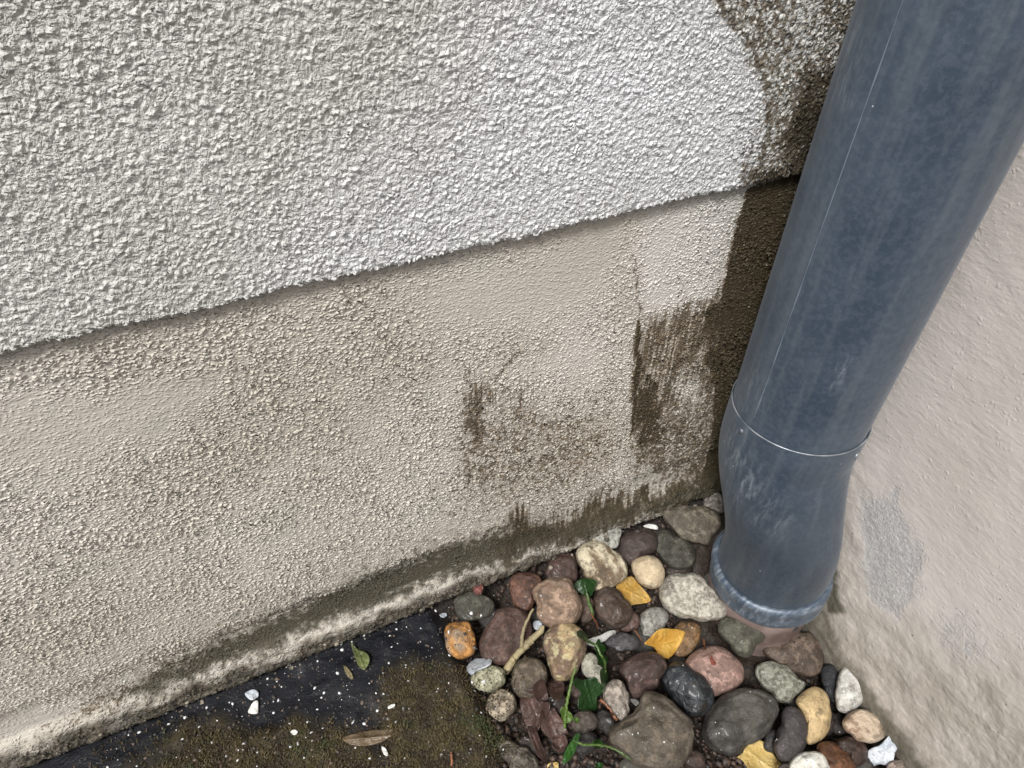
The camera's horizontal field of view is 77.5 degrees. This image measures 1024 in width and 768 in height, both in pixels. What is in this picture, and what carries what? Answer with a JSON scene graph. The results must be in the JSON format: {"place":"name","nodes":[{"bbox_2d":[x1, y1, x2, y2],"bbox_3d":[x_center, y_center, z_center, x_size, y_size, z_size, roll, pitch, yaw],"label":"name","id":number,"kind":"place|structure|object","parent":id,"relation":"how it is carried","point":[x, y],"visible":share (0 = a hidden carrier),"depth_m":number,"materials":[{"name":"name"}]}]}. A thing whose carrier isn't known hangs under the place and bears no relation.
{"place":"outdoors","nodes":[
{"label":"outdoors","id":0,"kind":"place"},
{"bbox_2d":[26,492,886,767],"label":"ground","id":1,"kind":"structure","parent":0,"point":[308,697],"depth_m":0.50,"materials":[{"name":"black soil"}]},
{"bbox_2d":[245,689,258,699],"bbox_3d":[-0.204,0.245,0.502,0.010,0.004,0.010,-17,44,-18],"label":"paint flake","id":2,"kind":"object","parent":1,"relation":"on","point":[252,694],"visible":1,"depth_m":0.50,"materials":[{"name":"white paint"}]},
{"bbox_2d":[248,700,258,713],"bbox_3d":[-0.201,0.252,0.495,0.008,0.002,0.010,-17,44,-18],"label":"paint flake","id":3,"kind":"object","parent":1,"relation":"on","point":[253,708],"visible":1,"depth_m":0.49,"materials":[{"name":"white paint"}]},
{"bbox_2d":[73,599,512,767],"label":"ground grit","id":4,"kind":"object","parent":1,"relation":"on","point":[474,647],"visible":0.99,"depth_m":0.49,"materials":[{"name":"grey gravel"}]},
{"bbox_2d":[106,607,503,767],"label":"white flecks","id":5,"kind":"object","parent":1,"relation":"on","point":[337,673],"visible":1,"depth_m":0.49,"materials":[{"name":"grey"}]},
{"bbox_2d":[91,655,529,767],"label":"moss","id":6,"kind":"object","parent":1,"relation":"on","point":[410,693],"visible":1,"depth_m":0.47,"materials":[{"name":"green plant"}]},
{"bbox_2d":[342,729,396,745],"bbox_3d":[-0.105,0.263,0.476,0.041,0.003,0.011,-4,42,-5],"label":"fallen leaf","id":7,"kind":"object","parent":6,"relation":"on","point":[368,738],"visible":1,"depth_m":0.47,"materials":[{"name":"brown plant"}]},
{"bbox_2d":[382,746,387,755],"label":"paint flake","id":8,"kind":"object","parent":6,"relation":"on","point":[384,750],"visible":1,"depth_m":0.47,"materials":[{"name":"white paint"}]},
{"bbox_2d":[450,752,452,766],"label":"needle","id":9,"kind":"object","parent":6,"relation":"on","point":[451,758],"visible":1,"depth_m":0.46,"materials":[{"name":"brown plant"}]},
{"bbox_2d":[467,658,491,674],"bbox_3d":[-0.027,0.227,0.517,0.020,0.021,0.019,-17,44,-18],"label":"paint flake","id":10,"kind":"object","parent":6,"relation":"on","point":[476,664],"visible":1,"depth_m":0.52,"materials":[{"name":"white paint"}]},
{"bbox_2d":[343,665,353,678],"bbox_3d":[-0.132,0.232,0.513,0.006,0.002,0.015,-17,44,-18],"label":"fallen leaf","id":11,"kind":"object","parent":1,"relation":"on","point":[348,672],"visible":1,"depth_m":0.51,"materials":[{"name":"beige plant"}]},
{"bbox_2d":[351,642,369,669],"bbox_3d":[-0.123,0.222,0.523,0.011,0.004,0.027,-17,44,-18],"label":"fallen leaf","id":12,"kind":"object","parent":1,"relation":"on","point":[362,658],"visible":1,"depth_m":0.52,"materials":[{"name":"green plant"}]},
{"bbox_2d":[74,502,702,746],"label":"mortar crumbs","id":13,"kind":"object","parent":1,"relation":"on","point":[550,567],"visible":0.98,"depth_m":0.55,"materials":[{"name":"grey concrete"}]},
{"bbox_2d":[0,0,855,767],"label":"house wall","id":14,"kind":"structure","parent":1,"relation":"on","point":[328,322],"depth_m":0.35,"materials":[{"name":"beige paint"}]},
{"bbox_2d":[444,621,476,659],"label":"pebble","id":15,"kind":"object","parent":1,"relation":"on","point":[456,636],"visible":1,"depth_m":0.53,"materials":[{"name":"stone"}]},
{"bbox_2d":[454,591,494,621],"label":"pebble","id":16,"kind":"object","parent":1,"relation":"on","point":[483,605],"visible":0.99,"depth_m":0.56,"materials":[{"name":"stone"}]},
{"bbox_2d":[473,584,483,594],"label":"pebble","id":17,"kind":"object","parent":16,"relation":"on","point":[477,589],"visible":1,"depth_m":0.56,"materials":[{"name":"stone"}]},
{"bbox_2d":[478,607,497,627],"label":"pebble","id":18,"kind":"object","parent":1,"relation":"on","point":[484,622],"visible":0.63,"depth_m":0.56,"materials":[{"name":"stone"}]},
{"bbox_2d":[471,664,505,691],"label":"pebble","id":19,"kind":"object","parent":1,"relation":"on","point":[494,677],"visible":1,"depth_m":0.51,"materials":[{"name":"stone"}]},
{"bbox_2d":[486,689,516,721],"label":"pebble","id":20,"kind":"object","parent":1,"relation":"on","point":[503,706],"visible":1,"depth_m":0.49,"materials":[{"name":"stone"}]},
{"bbox_2d":[479,607,532,664],"bbox_3d":[-0.005,0.212,0.538,0.050,0.037,0.046,-17,44,-18],"label":"pebble","id":21,"kind":"object","parent":1,"relation":"on","point":[502,630],"visible":0.92,"depth_m":0.53,"materials":[{"name":"stone"}]},
{"bbox_2d":[503,609,543,674],"bbox_3d":[0.011,0.212,0.518,0.016,0.037,0.044,24,47,25],"label":"forked twig","id":22,"kind":"object","parent":21,"relation":"on","point":[526,644],"visible":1,"depth_m":0.52,"materials":[{"name":"beige wood"}]},
{"bbox_2d":[497,740,538,767],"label":"pebble","id":23,"kind":"object","parent":1,"relation":"on","point":[529,759],"visible":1,"depth_m":0.47,"materials":[{"name":"stone"}]},
{"bbox_2d":[510,572,541,611],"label":"pebble","id":24,"kind":"object","parent":1,"relation":"on","point":[523,585],"visible":0.87,"depth_m":0.56,"materials":[{"name":"stone"}]},
{"bbox_2d":[515,734,542,755],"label":"pebble","id":25,"kind":"object","parent":1,"relation":"on","point":[528,743],"visible":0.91,"depth_m":0.48,"materials":[{"name":"stone"}]},
{"bbox_2d":[511,656,547,698],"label":"pebble","id":26,"kind":"object","parent":1,"relation":"on","point":[533,670],"visible":0.91,"depth_m":0.50,"materials":[{"name":"stone"}]},
{"bbox_2d":[528,611,546,632],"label":"pebble","id":27,"kind":"object","parent":1,"relation":"on","point":[533,617],"visible":0.26,"depth_m":0.55,"materials":[{"name":"stone"}]},
{"bbox_2d":[533,620,541,629],"bbox_3d":[0.022,0.206,0.547,0.009,0.005,0.008,-17,44,-18],"label":"paint flake","id":28,"kind":"object","parent":27,"relation":"on","point":[537,624],"visible":0.94,"depth_m":0.55,"materials":[{"name":"white paint"}]},
{"bbox_2d":[520,679,567,760],"bbox_3d":[0.029,0.249,0.483,0.043,0.052,0.055,-17,44,-18],"label":"withered leaf clump","id":29,"kind":"object","parent":1,"relation":"on","point":[537,712],"visible":1,"depth_m":0.49,"materials":[{"name":"brown plant"}]},
{"bbox_2d":[543,692,565,714],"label":"pebble","id":30,"kind":"object","parent":1,"relation":"on","point":[557,706],"visible":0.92,"depth_m":0.50,"materials":[{"name":"stone"}]},
{"bbox_2d":[533,577,582,627],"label":"pebble","id":31,"kind":"object","parent":1,"relation":"on","point":[555,605],"visible":0.98,"depth_m":0.54,"materials":[{"name":"stone"}]},
{"bbox_2d":[545,552,577,582],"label":"pebble","id":32,"kind":"object","parent":1,"relation":"on","point":[565,565],"visible":0.71,"depth_m":0.59,"materials":[{"name":"stone"}]},
{"bbox_2d":[543,623,586,680],"bbox_3d":[0.044,0.218,0.523,0.040,0.035,0.044,-17,44,-18],"label":"pebble","id":33,"kind":"object","parent":1,"relation":"on","point":[564,647],"visible":0.96,"depth_m":0.51,"materials":[{"name":"stone"}]},
{"bbox_2d":[568,678,584,697],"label":"pebble","id":34,"kind":"object","parent":1,"relation":"on","point":[575,692],"visible":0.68,"depth_m":0.51,"materials":[{"name":"stone"}]},
{"bbox_2d":[571,710,598,733],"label":"pebble","id":35,"kind":"object","parent":1,"relation":"on","point":[589,720],"visible":1,"depth_m":0.49,"materials":[{"name":"stone"}]},
{"bbox_2d":[575,731,597,754],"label":"pebble","id":36,"kind":"object","parent":1,"relation":"on","point":[589,737],"visible":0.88,"depth_m":0.48,"materials":[{"name":"stone"}]},
{"bbox_2d":[579,595,594,623],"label":"pebble","id":37,"kind":"object","parent":1,"relation":"on","point":[585,617],"visible":0.73,"depth_m":0.56,"materials":[{"name":"stone"}]},
{"bbox_2d":[581,653,602,683],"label":"pebble","id":38,"kind":"object","parent":1,"relation":"on","point":[589,668],"visible":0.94,"depth_m":0.51,"materials":[{"name":"stone"}]},
{"bbox_2d":[586,630,615,645],"bbox_3d":[0.078,0.223,0.560,0.035,0.014,0.010,-17,44,-18],"label":"paint flake","id":39,"kind":"object","parent":1,"relation":"on","point":[605,636],"visible":0.88,"depth_m":0.56,"materials":[{"name":"white paint"}]},
{"bbox_2d":[576,541,627,590],"bbox_3d":[0.083,0.167,0.590,0.044,0.033,0.048,-17,44,-18],"label":"pebble","id":40,"kind":"object","parent":1,"relation":"on","point":[602,564],"visible":0.96,"depth_m":0.58,"materials":[{"name":"stone"}]},
{"bbox_2d":[596,710,618,735],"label":"pebble","id":41,"kind":"object","parent":1,"relation":"on","point":[607,721],"visible":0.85,"depth_m":0.49,"materials":[{"name":"stone"}]},
{"bbox_2d":[599,698,617,720],"bbox_3d":[0.076,0.255,0.501,0.006,0.006,0.020,-17,44,-18],"label":"needle","id":42,"kind":"object","parent":41,"relation":"on","point":[609,708],"visible":1,"depth_m":0.50,"materials":[{"name":"brown plant"}]},
{"bbox_2d":[595,528,621,548],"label":"pebble","id":43,"kind":"object","parent":1,"relation":"on","point":[614,540],"visible":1,"depth_m":0.60,"materials":[{"name":"stone"}]},
{"bbox_2d":[593,586,632,629],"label":"pebble","id":44,"kind":"object","parent":1,"relation":"on","point":[613,608],"visible":1,"depth_m":0.55,"materials":[{"name":"stone"}]},
{"bbox_2d":[603,679,629,720],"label":"pebble","id":45,"kind":"object","parent":1,"relation":"on","point":[616,697],"visible":1,"depth_m":0.49,"materials":[{"name":"stone"}]},
{"bbox_2d":[605,632,639,651],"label":"pebble","id":46,"kind":"object","parent":1,"relation":"on","point":[621,641],"visible":1,"depth_m":0.55,"materials":[{"name":"stone"}]},
{"bbox_2d":[619,759,637,767],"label":"pebble","id":47,"kind":"object","parent":1,"relation":"on","point":[624,763],"visible":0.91,"depth_m":0.46,"materials":[{"name":"stone"}]},
{"bbox_2d":[620,611,639,631],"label":"pebble","id":48,"kind":"object","parent":1,"relation":"on","point":[633,624],"visible":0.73,"depth_m":0.56,"materials":[{"name":"stone"}]},
{"bbox_2d":[630,698,638,705],"bbox_3d":[0.102,0.264,0.530,0.007,0.005,0.006,-17,44,-18],"label":"paint flake","id":49,"kind":"object","parent":1,"relation":"on","point":[635,702],"visible":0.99,"depth_m":0.53,"materials":[{"name":"white paint"}]},
{"bbox_2d":[618,528,657,565],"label":"pebble","id":50,"kind":"object","parent":1,"relation":"on","point":[633,545],"visible":0.91,"depth_m":0.60,"materials":[{"name":"stone"}]},
{"bbox_2d":[630,626,655,652],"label":"pebble","id":51,"kind":"object","parent":1,"relation":"on","point":[643,647],"visible":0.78,"depth_m":0.56,"materials":[{"name":"stone"}]},
{"bbox_2d":[619,651,666,698],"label":"pebble","id":52,"kind":"object","parent":1,"relation":"on","point":[641,673],"visible":0.96,"depth_m":0.52,"materials":[{"name":"stone"}]},
{"bbox_2d":[631,555,664,588],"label":"pebble","id":53,"kind":"object","parent":1,"relation":"on","point":[648,571],"visible":1,"depth_m":0.58,"materials":[{"name":"stone"}]},
{"bbox_2d":[643,524,657,529],"bbox_3d":[0.137,0.142,0.632,0.016,0.006,0.007,-17,44,-18],"label":"paint flake","id":54,"kind":"object","parent":1,"relation":"on","point":[651,526],"visible":1,"depth_m":0.63,"materials":[{"name":"white paint"}]},
{"bbox_2d":[609,691,693,767],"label":"pebble","id":55,"kind":"object","parent":1,"relation":"on","point":[669,722],"visible":0.98,"depth_m":0.46,"materials":[{"name":"stone"}]},
{"bbox_2d":[640,606,668,636],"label":"pebble","id":56,"kind":"object","parent":1,"relation":"on","point":[651,623],"visible":1,"depth_m":0.57,"materials":[{"name":"stone"}]},
{"bbox_2d":[448,517,883,767],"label":"soil crumbs","id":57,"kind":"object","parent":1,"relation":"on","point":[508,731],"visible":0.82,"depth_m":0.53,"materials":[{"name":"brown soil"}]},
{"bbox_2d":[547,762,558,767],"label":"fallen leaf","id":58,"kind":"object","parent":57,"relation":"on","point":[556,764],"visible":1,"depth_m":0.48,"materials":[{"name":"yellow plant"}]},
{"bbox_2d":[560,578,630,767],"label":"green vine","id":59,"kind":"object","parent":57,"relation":"in","point":[591,690],"visible":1,"depth_m":0.50,"materials":[{"name":"green plant"}]},
{"bbox_2d":[616,576,650,605],"bbox_3d":[0.111,0.191,0.589,0.035,0.028,0.027,-25,48,-25],"label":"fallen leaf","id":60,"kind":"object","parent":57,"relation":"on","point":[631,590],"visible":1,"depth_m":0.59,"materials":[{"name":"yellow plant"}]},
{"bbox_2d":[656,529,696,569],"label":"pebble","id":61,"kind":"object","parent":1,"relation":"on","point":[675,552],"visible":0.98,"depth_m":0.61,"materials":[{"name":"stone"}]},
{"bbox_2d":[667,656,685,664],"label":"pebble","id":62,"kind":"object","parent":1,"relation":"on","point":[676,658],"visible":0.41,"depth_m":0.57,"materials":[{"name":"stone"}]},
{"bbox_2d":[665,566,693,576],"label":"pebble","id":63,"kind":"object","parent":1,"relation":"on","point":[668,570],"visible":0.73,"depth_m":0.61,"materials":[{"name":"stone"}]},
{"bbox_2d":[485,531,882,767],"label":"white specks on stones","id":64,"kind":"object","parent":1,"relation":"on","point":[678,683],"visible":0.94,"depth_m":0.51,"materials":[{"name":"grey"}]},
{"bbox_2d":[673,620,701,656],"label":"pebble","id":65,"kind":"object","parent":1,"relation":"on","point":[689,643],"visible":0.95,"depth_m":0.58,"materials":[{"name":"stone"}]},
{"bbox_2d":[644,628,684,658],"bbox_3d":[0.137,0.228,0.566,0.046,0.026,0.019,-31,50,-30],"label":"fallen leaf","id":66,"kind":"object","parent":65,"relation":"on","point":[665,643],"visible":1,"depth_m":0.57,"materials":[{"name":"yellow plant"}]},
{"bbox_2d":[661,661,714,717],"bbox_3d":[0.150,0.258,0.541,0.043,0.043,0.047,-17,44,-18],"label":"pebble","id":67,"kind":"object","parent":1,"relation":"on","point":[691,694],"visible":0.99,"depth_m":0.53,"materials":[{"name":"stone"}]},
{"bbox_2d":[662,505,720,545],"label":"pebble","id":68,"kind":"object","parent":1,"relation":"on","point":[700,524],"visible":1,"depth_m":0.61,"materials":[{"name":"stone"}]},
{"bbox_2d":[659,573,726,621],"bbox_3d":[0.167,0.200,0.595,0.058,0.035,0.054,-17,44,-18],"label":"pebble","id":69,"kind":"object","parent":1,"relation":"on","point":[694,596],"visible":1,"depth_m":0.58,"materials":[{"name":"stone"}]},
{"bbox_2d":[684,750,705,767],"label":"pebble","id":70,"kind":"object","parent":1,"relation":"on","point":[695,758],"visible":0.75,"depth_m":0.49,"materials":[{"name":"stone"}]},
{"bbox_2d":[703,493,723,513],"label":"pebble","id":71,"kind":"object","parent":1,"relation":"on","point":[714,501],"visible":0.88,"depth_m":0.64,"materials":[{"name":"stone"}]},
{"bbox_2d":[685,646,743,696],"bbox_3d":[0.181,0.253,0.566,0.051,0.038,0.042,-17,44,-18],"label":"pebble","id":72,"kind":"object","parent":1,"relation":"on","point":[724,675],"visible":0.84,"depth_m":0.55,"materials":[{"name":"stone"}]},
{"bbox_2d":[710,655,715,665],"bbox_3d":[0.173,0.239,0.550,0.004,0.005,0.008,-17,44,-18],"label":"leaf scrap","id":73,"kind":"object","parent":72,"relation":"on","point":[712,661],"visible":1,"depth_m":0.55,"materials":[{"name":"red plant"}]},
{"bbox_2d":[701,687,778,755],"bbox_3d":[0.189,0.278,0.529,0.076,0.044,0.042,-17,44,-18],"label":"pebble","id":74,"kind":"object","parent":1,"relation":"on","point":[739,716],"visible":1,"depth_m":0.51,"materials":[{"name":"stone"}]},
{"bbox_2d":[718,616,764,657],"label":"pebble","id":75,"kind":"object","parent":1,"relation":"on","point":[742,639],"visible":0.78,"depth_m":0.57,"materials":[{"name":"stone"}]},
{"bbox_2d":[708,570,803,655],"bbox_3d":[0.237,0.246,0.658,0.096,0.166,0.096,-17,44,-18],"label":"drain pipe","id":76,"kind":"object","parent":1,"relation":"on","point":[776,636],"visible":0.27,"depth_m":0.58,"materials":[{"name":"terracotta"}]},
{"bbox_2d":[710,0,1023,631],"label":"downspout","id":77,"kind":"object","parent":76,"relation":"on","point":[917,143],"visible":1,"depth_m":0.37,"materials":[{"name":"metal"}]},
{"bbox_2d":[737,740,780,767],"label":"fallen leaf","id":78,"kind":"object","parent":1,"relation":"on","point":[755,755],"visible":0.98,"depth_m":0.54,"materials":[{"name":"yellow plant"}]},
{"bbox_2d":[763,730,776,752],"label":"pebble","id":79,"kind":"object","parent":1,"relation":"on","point":[769,739],"visible":0.73,"depth_m":0.54,"materials":[{"name":"stone"}]},
{"bbox_2d":[755,661,805,703],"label":"pebble","id":80,"kind":"object","parent":1,"relation":"on","point":[782,683],"visible":0.99,"depth_m":0.56,"materials":[{"name":"stone"}]},
{"bbox_2d":[777,763,788,767],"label":"pebble","id":81,"kind":"object","parent":1,"relation":"on","point":[784,765],"visible":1,"depth_m":0.51,"materials":[{"name":"stone"}]},
{"bbox_2d":[773,706,807,762],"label":"pebble","id":82,"kind":"object","parent":1,"relation":"on","point":[790,742],"visible":1,"depth_m":0.53,"materials":[{"name":"stone"}]},
{"bbox_2d":[763,631,823,676],"bbox_3d":[0.267,0.254,0.599,0.061,0.037,0.045,-17,44,-18],"label":"pebble","id":83,"kind":"object","parent":1,"relation":"on","point":[800,653],"visible":0.77,"depth_m":0.59,"materials":[{"name":"stone"}]},
{"bbox_2d":[783,688,805,708],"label":"pebble","id":84,"kind":"object","parent":1,"relation":"on","point":[793,703],"visible":0.17,"depth_m":0.57,"materials":[{"name":"stone"}]},
{"bbox_2d":[789,751,829,767],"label":"pebble","id":85,"kind":"object","parent":1,"relation":"on","point":[807,759],"visible":1,"depth_m":0.51,"materials":[{"name":"stone"}]},
{"bbox_2d":[796,686,831,744],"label":"pebble","id":86,"kind":"object","parent":1,"relation":"on","point":[813,704],"visible":0.97,"depth_m":0.54,"materials":[{"name":"stone"}]},
{"bbox_2d":[820,663,838,704],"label":"pebble","id":87,"kind":"object","parent":1,"relation":"on","point":[829,673],"visible":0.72,"depth_m":0.57,"materials":[{"name":"stone"}]},
{"bbox_2d":[824,711,835,737],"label":"pebble","id":88,"kind":"object","parent":1,"relation":"on","point":[831,732],"visible":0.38,"depth_m":0.56,"materials":[{"name":"stone"}]},
{"bbox_2d":[816,741,855,767],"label":"pebble","id":89,"kind":"object","parent":1,"relation":"on","point":[835,754],"visible":0.94,"depth_m":0.52,"materials":[{"name":"stone"}]},
{"bbox_2d":[833,712,848,736],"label":"pebble","id":90,"kind":"object","parent":1,"relation":"on","point":[838,717],"visible":0.66,"depth_m":0.56,"materials":[{"name":"stone"}]},
{"bbox_2d":[835,667,862,713],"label":"pebble","id":91,"kind":"object","parent":1,"relation":"on","point":[848,697],"visible":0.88,"depth_m":0.56,"materials":[{"name":"stone"}]},
{"bbox_2d":[835,735,867,766],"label":"pebble","id":92,"kind":"object","parent":1,"relation":"on","point":[854,749],"visible":0.85,"depth_m":0.54,"materials":[{"name":"stone"}]},
{"bbox_2d":[842,709,884,742],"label":"pebble","id":93,"kind":"object","parent":1,"relation":"on","point":[866,726],"visible":1,"depth_m":0.54,"materials":[{"name":"stone"}]},
{"bbox_2d":[856,758,875,767],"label":"pebble","id":94,"kind":"object","parent":1,"relation":"on","point":[868,763],"visible":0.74,"depth_m":0.54,"materials":[{"name":"stone"}]},
{"bbox_2d":[868,736,896,765],"bbox_3d":[0.312,0.309,0.534,0.024,0.030,0.017,-17,44,-18],"label":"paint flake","id":95,"kind":"object","parent":94,"relation":"on","point":[883,752],"visible":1,"depth_m":0.54,"materials":[{"name":"white paint"}]},
{"bbox_2d":[886,759,904,767],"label":"pebble","id":96,"kind":"object","parent":1,"relation":"on","point":[897,763],"visible":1,"depth_m":0.53,"materials":[{"name":"stone"}]},
{"bbox_2d":[801,143,1023,767],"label":"side wall","id":97,"kind":"structure","parent":1,"relation":"on","point":[915,626],"depth_m":0.45,"materials":[{"name":"beige paint"}]}
]}

